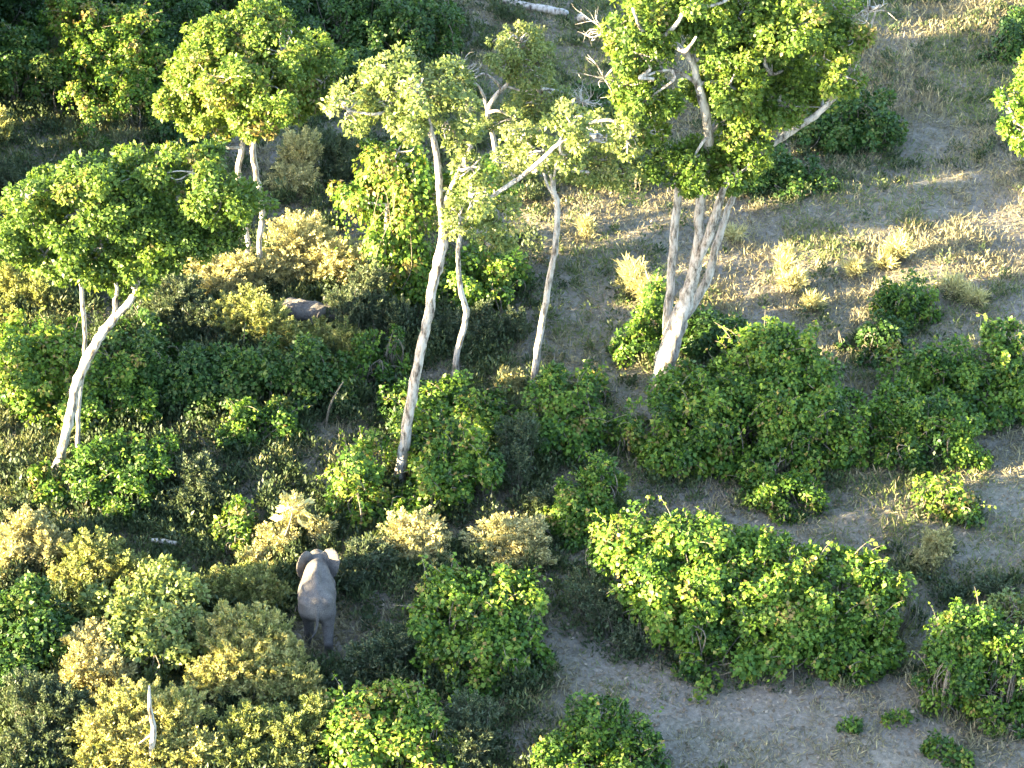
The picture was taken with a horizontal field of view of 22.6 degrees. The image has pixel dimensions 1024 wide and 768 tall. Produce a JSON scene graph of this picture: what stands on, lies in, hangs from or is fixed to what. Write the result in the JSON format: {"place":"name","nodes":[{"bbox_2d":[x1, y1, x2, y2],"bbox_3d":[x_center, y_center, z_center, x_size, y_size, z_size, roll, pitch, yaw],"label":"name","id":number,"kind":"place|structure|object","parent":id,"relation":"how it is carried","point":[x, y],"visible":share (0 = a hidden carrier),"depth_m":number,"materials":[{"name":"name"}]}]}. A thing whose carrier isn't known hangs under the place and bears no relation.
{"place":"outdoors","nodes":[
{"label":"outdoors","id":0,"kind":"place"},
{"bbox_2d":[0,0,1023,767],"bbox_3d":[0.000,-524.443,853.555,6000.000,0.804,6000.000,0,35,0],"label":"ground","id":1,"kind":"structure","parent":0,"point":[778,716],"depth_m":105.09,"materials":[{"name":"beige soil"}]},
{"bbox_2d":[0,155,28,196],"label":"shrub","id":2,"kind":"object","parent":1,"relation":"on","point":[9,173],"visible":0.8,"depth_m":116.32,"materials":[{"name":"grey plant"}]},
{"bbox_2d":[0,0,56,33],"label":"shrub","id":3,"kind":"object","parent":1,"relation":"on","point":[13,10],"visible":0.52,"depth_m":129.01,"materials":[{"name":"green plant"}]},
{"bbox_2d":[0,260,66,324],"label":"shrub","id":4,"kind":"object","parent":1,"relation":"on","point":[12,279],"visible":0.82,"depth_m":108.18,"materials":[{"name":"yellow plant"}]},
{"bbox_2d":[0,19,70,115],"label":"shrub","id":5,"kind":"object","parent":1,"relation":"on","point":[24,60],"visible":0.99,"depth_m":121.68,"materials":[{"name":"green plant"}]},
{"bbox_2d":[0,503,73,578],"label":"shrub","id":6,"kind":"object","parent":1,"relation":"on","point":[30,532],"visible":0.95,"depth_m":94.20,"materials":[{"name":"yellow plant"}]},
{"bbox_2d":[0,570,88,688],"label":"shrub","id":7,"kind":"object","parent":1,"relation":"on","point":[36,633],"visible":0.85,"depth_m":89.40,"materials":[{"name":"green plant"}]},
{"bbox_2d":[26,456,66,514],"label":"shrub","id":8,"kind":"object","parent":1,"relation":"on","point":[48,486],"visible":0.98,"depth_m":97.46,"materials":[{"name":"green plant"}]},
{"bbox_2d":[0,664,94,767],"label":"shrub","id":9,"kind":"object","parent":1,"relation":"on","point":[56,704],"visible":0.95,"depth_m":86.06,"materials":[{"name":"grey plant"}]},
{"bbox_2d":[0,306,98,439],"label":"shrub","id":10,"kind":"object","parent":1,"relation":"on","point":[44,368],"visible":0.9,"depth_m":102.01,"materials":[{"name":"green plant"}]},
{"bbox_2d":[72,116,111,153],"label":"shrub","id":11,"kind":"object","parent":1,"relation":"on","point":[84,131],"visible":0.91,"depth_m":120.03,"materials":[{"name":"green plant"}]},
{"bbox_2d":[57,616,137,699],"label":"shrub","id":12,"kind":"object","parent":1,"relation":"on","point":[90,671],"visible":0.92,"depth_m":88.80,"materials":[{"name":"yellow plant"}]},
{"bbox_2d":[46,525,155,603],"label":"shrub","id":13,"kind":"object","parent":1,"relation":"on","point":[92,555],"visible":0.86,"depth_m":93.44,"materials":[{"name":"yellow plant"}]},
{"bbox_2d":[36,0,176,136],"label":"shrub","id":14,"kind":"object","parent":1,"relation":"on","point":[115,73],"visible":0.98,"depth_m":121.66,"materials":[{"name":"green plant"}]},
{"bbox_2d":[63,342,164,435],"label":"shrub","id":15,"kind":"object","parent":1,"relation":"on","point":[99,385],"visible":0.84,"depth_m":101.44,"materials":[{"name":"green plant"}]},
{"bbox_2d":[54,427,179,522],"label":"shrub","id":16,"kind":"object","parent":1,"relation":"on","point":[117,471],"visible":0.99,"depth_m":97.52,"materials":[{"name":"green plant"}]},
{"bbox_2d":[0,135,279,475],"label":"umbrella tree","id":17,"kind":"object","parent":1,"relation":"on","point":[126,203],"visible":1,"depth_m":91.87,"materials":[{"name":"green plant"}]},
{"bbox_2d":[139,685,156,766],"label":"dead stem","id":18,"kind":"object","parent":1,"relation":"on","point":[152,735],"visible":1,"depth_m":84.32,"materials":[{"name":"grey wood"}]},
{"bbox_2d":[77,553,223,690],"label":"shrub","id":19,"kind":"object","parent":1,"relation":"on","point":[151,615],"visible":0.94,"depth_m":89.56,"materials":[{"name":"green plant"}]},
{"bbox_2d":[63,673,238,767],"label":"shrub","id":20,"kind":"object","parent":1,"relation":"on","point":[121,726],"visible":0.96,"depth_m":85.43,"materials":[{"name":"yellow plant"}]},
{"bbox_2d":[98,0,211,111],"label":"shrub","id":21,"kind":"object","parent":1,"relation":"on","point":[190,10],"visible":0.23,"depth_m":123.59,"materials":[{"name":"green leaf"},{"name":"bark"}]},
{"bbox_2d":[97,303,236,420],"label":"shrub","id":22,"kind":"object","parent":1,"relation":"on","point":[183,365],"visible":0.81,"depth_m":102.19,"materials":[{"name":"green plant"}]},
{"bbox_2d":[138,272,229,337],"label":"shrub","id":23,"kind":"object","parent":1,"relation":"on","point":[183,292],"visible":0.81,"depth_m":106.62,"materials":[{"name":"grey plant"}]},
{"bbox_2d":[146,108,225,156],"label":"shrub","id":24,"kind":"object","parent":1,"relation":"on","point":[167,130],"visible":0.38,"depth_m":119.95,"materials":[{"name":"green plant"}]},
{"bbox_2d":[160,448,233,524],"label":"shrub","id":25,"kind":"object","parent":1,"relation":"on","point":[200,473],"visible":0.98,"depth_m":97.51,"materials":[{"name":"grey plant"}]},
{"bbox_2d":[181,245,279,298],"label":"shrub","id":26,"kind":"object","parent":1,"relation":"on","point":[241,269],"visible":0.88,"depth_m":109.12,"materials":[{"name":"yellow plant"}]},
{"bbox_2d":[208,494,260,556],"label":"shrub","id":27,"kind":"object","parent":1,"relation":"on","point":[242,537],"visible":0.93,"depth_m":95.79,"materials":[{"name":"green plant"}]},
{"bbox_2d":[190,558,295,612],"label":"shrub","id":28,"kind":"object","parent":1,"relation":"on","point":[242,580],"visible":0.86,"depth_m":92.79,"materials":[{"name":"green plant"}]},
{"bbox_2d":[151,0,345,264],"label":"dome tree","id":29,"kind":"object","parent":1,"relation":"on","point":[259,75],"visible":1,"depth_m":104.00,"materials":[{"name":"green plant"}]},
{"bbox_2d":[204,282,295,345],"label":"shrub","id":30,"kind":"object","parent":1,"relation":"on","point":[260,314],"visible":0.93,"depth_m":105.93,"materials":[{"name":"yellow plant"}]},
{"bbox_2d":[182,598,326,708],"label":"shrub","id":31,"kind":"object","parent":1,"relation":"on","point":[241,642],"visible":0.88,"depth_m":88.53,"materials":[{"name":"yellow plant"}]},
{"bbox_2d":[210,395,309,455],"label":"shrub","id":32,"kind":"object","parent":1,"relation":"on","point":[243,416],"visible":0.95,"depth_m":100.37,"materials":[{"name":"green plant"}]},
{"bbox_2d":[203,689,332,767],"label":"shrub","id":33,"kind":"object","parent":1,"relation":"on","point":[250,721],"visible":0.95,"depth_m":85.62,"materials":[{"name":"green plant"}]},
{"bbox_2d":[164,0,371,59],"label":"shrub","id":34,"kind":"object","parent":1,"relation":"on","point":[313,20],"visible":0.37,"depth_m":127.11,"materials":[{"name":"green plant"}]},
{"bbox_2d":[183,322,358,424],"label":"shrub","id":35,"kind":"object","parent":1,"relation":"on","point":[271,368],"visible":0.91,"depth_m":102.04,"materials":[{"name":"green plant"}]},
{"bbox_2d":[233,492,337,569],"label":"shrub","id":36,"kind":"object","parent":1,"relation":"on","point":[270,535],"visible":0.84,"depth_m":95.08,"materials":[{"name":"yellow plant"}]},
{"bbox_2d":[261,125,325,196],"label":"shrub","id":37,"kind":"object","parent":1,"relation":"on","point":[295,167],"visible":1,"depth_m":116.66,"materials":[{"name":"green plant"}]},
{"bbox_2d":[270,489,316,536],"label":"sapling","id":38,"kind":"object","parent":1,"relation":"on","point":[277,518],"visible":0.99,"depth_m":94.14,"materials":[{"name":"beige plant"}]},
{"bbox_2d":[282,296,339,324],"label":"elephant","id":39,"kind":"object","parent":1,"relation":"on","point":[301,309],"visible":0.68,"depth_m":106.35},
{"bbox_2d":[261,314,367,357],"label":"shrub","id":40,"kind":"object","parent":1,"relation":"on","point":[324,330],"visible":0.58,"depth_m":105.57,"materials":[{"name":"green plant"}]},
{"bbox_2d":[262,207,370,293],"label":"shrub","id":41,"kind":"object","parent":1,"relation":"on","point":[303,246],"visible":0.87,"depth_m":110.13,"materials":[{"name":"yellow plant"}]},
{"bbox_2d":[296,548,339,652],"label":"elephant","id":42,"kind":"object","parent":1,"relation":"on","point":[317,570],"visible":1,"depth_m":90.73},
{"bbox_2d":[317,126,363,183],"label":"shrub","id":43,"kind":"object","parent":1,"relation":"on","point":[336,149],"visible":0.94,"depth_m":117.50,"materials":[{"name":"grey plant"}]},
{"bbox_2d":[321,256,396,334],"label":"shrub","id":44,"kind":"object","parent":1,"relation":"on","point":[368,290],"visible":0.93,"depth_m":106.66,"materials":[{"name":"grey plant"}]},
{"bbox_2d":[324,41,393,95],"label":"shrub","id":45,"kind":"object","parent":1,"relation":"on","point":[350,55],"visible":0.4,"depth_m":124.21,"materials":[{"name":"green plant"}]},
{"bbox_2d":[334,531,401,594],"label":"shrub","id":46,"kind":"object","parent":1,"relation":"on","point":[354,555],"visible":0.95,"depth_m":93.38,"materials":[{"name":"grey plant"}]},
{"bbox_2d":[331,323,411,395],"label":"shrub","id":47,"kind":"object","parent":1,"relation":"on","point":[382,370],"visible":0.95,"depth_m":104.15,"materials":[{"name":"green plant"}]},
{"bbox_2d":[323,618,421,691],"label":"shrub","id":48,"kind":"object","parent":1,"relation":"on","point":[378,648],"visible":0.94,"depth_m":89.12,"materials":[{"name":"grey plant"}]},
{"bbox_2d":[312,669,460,767],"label":"shrub","id":49,"kind":"object","parent":1,"relation":"on","point":[359,733],"visible":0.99,"depth_m":85.27,"materials":[{"name":"green plant"}]},
{"bbox_2d":[326,0,467,70],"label":"shrub","id":50,"kind":"object","parent":1,"relation":"on","point":[393,21],"visible":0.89,"depth_m":126.56,"materials":[{"name":"green plant"}]},
{"bbox_2d":[316,400,507,529],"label":"shrub","id":51,"kind":"object","parent":1,"relation":"on","point":[433,468],"visible":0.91,"depth_m":96.75,"materials":[{"name":"green plant"}]},
{"bbox_2d":[375,505,452,568],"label":"shrub","id":52,"kind":"object","parent":1,"relation":"on","point":[428,539],"visible":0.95,"depth_m":94.28,"materials":[{"name":"yellow plant"}]},
{"bbox_2d":[326,128,524,304],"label":"vine draped tree","id":53,"kind":"object","parent":1,"relation":"on","point":[399,209],"visible":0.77,"depth_m":107.02,"materials":[{"name":"green plant"}]},
{"bbox_2d":[368,294,507,353],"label":"shrub","id":54,"kind":"object","parent":1,"relation":"on","point":[396,313],"visible":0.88,"depth_m":106.42,"materials":[{"name":"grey plant"}]},
{"bbox_2d":[376,369,518,447],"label":"shrub","id":55,"kind":"object","parent":1,"relation":"on","point":[466,403],"visible":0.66,"depth_m":101.20,"materials":[{"name":"green plant"}]},
{"bbox_2d":[370,239,537,317],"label":"shrub","id":56,"kind":"object","parent":1,"relation":"on","point":[503,271],"visible":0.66,"depth_m":108.70,"materials":[{"name":"green plant"}]},
{"bbox_2d":[317,40,618,482],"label":"white barked tree","id":57,"kind":"object","parent":1,"relation":"on","point":[460,97],"visible":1,"depth_m":89.55,"materials":[{"name":"green plant"}]},
{"bbox_2d":[431,688,505,767],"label":"shrub","id":58,"kind":"object","parent":1,"relation":"on","point":[473,736],"visible":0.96,"depth_m":85.58,"materials":[{"name":"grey plant"}]},
{"bbox_2d":[394,552,556,706],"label":"shrub","id":59,"kind":"object","parent":1,"relation":"on","point":[473,605],"visible":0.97,"depth_m":88.93,"materials":[{"name":"green plant"}]},
{"bbox_2d":[450,185,522,382],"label":"slim tree","id":60,"kind":"object","parent":1,"relation":"on","point":[497,241],"visible":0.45,"depth_m":100.46,"materials":[{"name":"white plant"}]},
{"bbox_2d":[469,298,532,343],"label":"shrub","id":61,"kind":"object","parent":1,"relation":"on","point":[514,324],"visible":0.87,"depth_m":106.76,"materials":[{"name":"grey plant"}]},
{"bbox_2d":[490,364,527,396],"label":"shrub","id":62,"kind":"object","parent":1,"relation":"on","point":[515,379],"visible":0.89,"depth_m":103.68,"materials":[{"name":"green plant"}]},
{"bbox_2d":[458,510,560,576],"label":"shrub","id":63,"kind":"object","parent":1,"relation":"on","point":[514,539],"visible":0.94,"depth_m":94.36,"materials":[{"name":"beige plant"}]},
{"bbox_2d":[0,0,1023,767],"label":"undergrowth","id":64,"kind":"object","parent":1,"relation":"on","point":[284,466],"visible":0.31,"depth_m":99.68,"materials":[{"name":"green plant"}]},
{"bbox_2d":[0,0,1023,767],"bbox_3d":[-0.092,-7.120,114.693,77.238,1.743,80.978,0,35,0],"label":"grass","id":65,"kind":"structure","parent":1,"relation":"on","point":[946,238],"depth_m":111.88,"materials":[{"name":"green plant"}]},
{"bbox_2d":[0,0,1023,767],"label":"fallen leaves","id":66,"kind":"object","parent":1,"relation":"on","point":[734,462],"visible":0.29,"depth_m":99.85,"materials":[{"name":"brown plant"}]},
{"bbox_2d":[492,410,556,515],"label":"shrub","id":67,"kind":"object","parent":1,"relation":"on","point":[519,438],"visible":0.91,"depth_m":97.70,"materials":[{"name":"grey plant"}]},
{"bbox_2d":[450,19,604,191],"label":"crooked tree","id":68,"kind":"object","parent":1,"relation":"on","point":[520,50],"visible":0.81,"depth_m":111.64,"materials":[{"name":"green plant"}]},
{"bbox_2d":[502,0,568,16],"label":"fallen log","id":69,"kind":"object","parent":1,"relation":"on","point":[545,8],"visible":0.94,"depth_m":131.73,"materials":[{"name":"grey wood"}]},
{"bbox_2d":[514,359,613,465],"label":"shrub","id":70,"kind":"object","parent":1,"relation":"on","point":[572,425],"visible":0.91,"depth_m":99.89,"materials":[{"name":"green plant"}]},
{"bbox_2d":[489,106,652,393],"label":"forked tree","id":71,"kind":"object","parent":1,"relation":"on","point":[529,157],"visible":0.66,"depth_m":97.87,"materials":[{"name":"green plant"}]},
{"bbox_2d":[539,448,629,553],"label":"shrub","id":72,"kind":"object","parent":1,"relation":"on","point":[572,508],"visible":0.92,"depth_m":95.94,"materials":[{"name":"green plant"}]},
{"bbox_2d":[570,211,599,241],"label":"grass tuft","id":73,"kind":"object","parent":1,"relation":"on","point":[585,225],"visible":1,"depth_m":113.69,"materials":[{"name":"plant"}]},
{"bbox_2d":[565,79,621,123],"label":"shrub","id":74,"kind":"object","parent":1,"relation":"on","point":[597,90],"visible":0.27,"depth_m":121.89,"materials":[{"name":"green plant"}]},
{"bbox_2d":[582,359,616,398],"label":"shrub","id":75,"kind":"object","parent":1,"relation":"on","point":[601,376],"visible":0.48,"depth_m":103.69,"materials":[{"name":"green plant"}]},
{"bbox_2d":[530,689,673,767],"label":"shrub","id":76,"kind":"object","parent":1,"relation":"on","point":[589,737],"visible":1,"depth_m":85.44,"materials":[{"name":"green plant"}]},
{"bbox_2d":[560,567,651,659],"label":"shrub","id":77,"kind":"object","parent":1,"relation":"on","point":[597,603],"visible":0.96,"depth_m":91.11,"materials":[{"name":"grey plant"}]},
{"bbox_2d":[575,101,648,192],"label":"shrub","id":78,"kind":"object","parent":1,"relation":"on","point":[611,108],"visible":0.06,"depth_m":117.19,"materials":[{"name":"green plant"}]},
{"bbox_2d":[611,250,660,301],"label":"shrub","id":79,"kind":"object","parent":1,"relation":"on","point":[638,280],"visible":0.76,"depth_m":109.64,"materials":[{"name":"yellow plant"}]},
{"bbox_2d":[607,267,673,369],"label":"shrub","id":80,"kind":"object","parent":1,"relation":"on","point":[642,333],"visible":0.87,"depth_m":106.03,"materials":[{"name":"green plant"}]},
{"bbox_2d":[672,303,749,363],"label":"shrub","id":81,"kind":"object","parent":1,"relation":"on","point":[703,331],"visible":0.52,"depth_m":105.58,"materials":[{"name":"green plant"}]},
{"bbox_2d":[570,0,896,386],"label":"giant tree","id":82,"kind":"object","parent":1,"relation":"on","point":[738,150],"visible":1,"depth_m":96.01,"materials":[{"name":"green plant"}]},
{"bbox_2d":[601,306,881,491],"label":"shrub","id":83,"kind":"object","parent":1,"relation":"on","point":[789,416],"visible":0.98,"depth_m":99.36,"materials":[{"name":"green plant"}]},
{"bbox_2d":[583,493,918,704],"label":"shrub","id":84,"kind":"object","parent":1,"relation":"on","point":[680,585],"visible":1,"depth_m":89.92,"materials":[{"name":"green plant"}]},
{"bbox_2d":[708,135,839,202],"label":"shrub","id":85,"kind":"object","parent":1,"relation":"on","point":[786,164],"visible":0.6,"depth_m":116.75,"materials":[{"name":"green plant"}]},
{"bbox_2d":[724,467,830,526],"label":"shrub","id":86,"kind":"object","parent":1,"relation":"on","point":[772,488],"visible":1,"depth_m":97.42,"materials":[{"name":"green plant"}]},
{"bbox_2d":[770,237,809,292],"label":"grass tuft","id":87,"kind":"object","parent":1,"relation":"on","point":[787,278],"visible":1,"depth_m":109.92,"materials":[{"name":"plant"}]},
{"bbox_2d":[835,715,863,734],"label":"sprout","id":88,"kind":"object","parent":1,"relation":"on","point":[850,725],"visible":1,"depth_m":87.31,"materials":[{"name":"green plant"}]},
{"bbox_2d":[792,79,908,159],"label":"shrub","id":89,"kind":"object","parent":1,"relation":"on","point":[852,131],"visible":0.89,"depth_m":119.90,"materials":[{"name":"green plant"}]},
{"bbox_2d":[839,253,870,279],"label":"grass tuft","id":90,"kind":"object","parent":1,"relation":"on","point":[855,267],"visible":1,"depth_m":111.01,"materials":[{"name":"plant"}]},
{"bbox_2d":[832,308,909,370],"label":"shrub","id":91,"kind":"object","parent":1,"relation":"on","point":[893,330],"visible":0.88,"depth_m":105.65,"materials":[{"name":"green plant"}]},
{"bbox_2d":[869,228,918,270],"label":"grass tuft","id":92,"kind":"object","parent":1,"relation":"on","point":[890,257],"visible":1,"depth_m":111.34,"materials":[{"name":"plant"}]},
{"bbox_2d":[879,708,913,729],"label":"sprout","id":93,"kind":"object","parent":1,"relation":"on","point":[904,712],"visible":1,"depth_m":87.60,"materials":[{"name":"green plant"}]},
{"bbox_2d":[867,264,943,331],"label":"shrub","id":94,"kind":"object","parent":1,"relation":"on","point":[900,301],"visible":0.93,"depth_m":107.70,"materials":[{"name":"green plant"}]},
{"bbox_2d":[858,375,995,477],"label":"shrub","id":95,"kind":"object","parent":1,"relation":"on","point":[942,419],"visible":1,"depth_m":99.45,"materials":[{"name":"green plant"}]},
{"bbox_2d":[904,523,955,575],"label":"shrub","id":96,"kind":"object","parent":1,"relation":"on","point":[935,549],"visible":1,"depth_m":94.68,"materials":[{"name":"green plant"}]},
{"bbox_2d":[918,727,975,767],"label":"sprout","id":97,"kind":"object","parent":1,"relation":"on","point":[927,749],"visible":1,"depth_m":86.23,"materials":[{"name":"green plant"}]},
{"bbox_2d":[875,312,1023,434],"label":"shrub","id":98,"kind":"object","parent":1,"relation":"on","point":[968,380],"visible":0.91,"depth_m":102.35,"materials":[{"name":"green plant"}]},
{"bbox_2d":[908,466,996,530],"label":"shrub","id":99,"kind":"object","parent":1,"relation":"on","point":[946,492],"visible":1,"depth_m":96.96,"materials":[{"name":"green plant"}]},
{"bbox_2d":[932,265,991,307],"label":"grass tuft","id":100,"kind":"object","parent":1,"relation":"on","point":[956,285],"visible":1,"depth_m":108.73,"materials":[{"name":"plant"}]},
{"bbox_2d":[910,587,1023,739],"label":"shrub","id":101,"kind":"object","parent":1,"relation":"on","point":[960,658],"visible":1,"depth_m":87.87,"materials":[{"name":"green plant"}]},
{"bbox_2d":[929,567,1020,602],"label":"shrub","id":102,"kind":"object","parent":1,"relation":"on","point":[989,584],"visible":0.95,"depth_m":93.54,"materials":[{"name":"green plant"}]},
{"bbox_2d":[975,5,1023,65],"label":"shrub","id":103,"kind":"object","parent":1,"relation":"on","point":[1007,40],"visible":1,"depth_m":127.22,"materials":[{"name":"green plant"}]},
{"bbox_2d":[984,586,1023,632],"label":"shrub","id":104,"kind":"object","parent":1,"relation":"on","point":[1008,602],"visible":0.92,"depth_m":92.26,"materials":[{"name":"green plant"}]},
{"bbox_2d":[989,33,1023,157],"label":"leafy tree","id":105,"kind":"object","parent":1,"relation":"on","point":[1014,102],"visible":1,"depth_m":108.08,"materials":[{"name":"green plant"}]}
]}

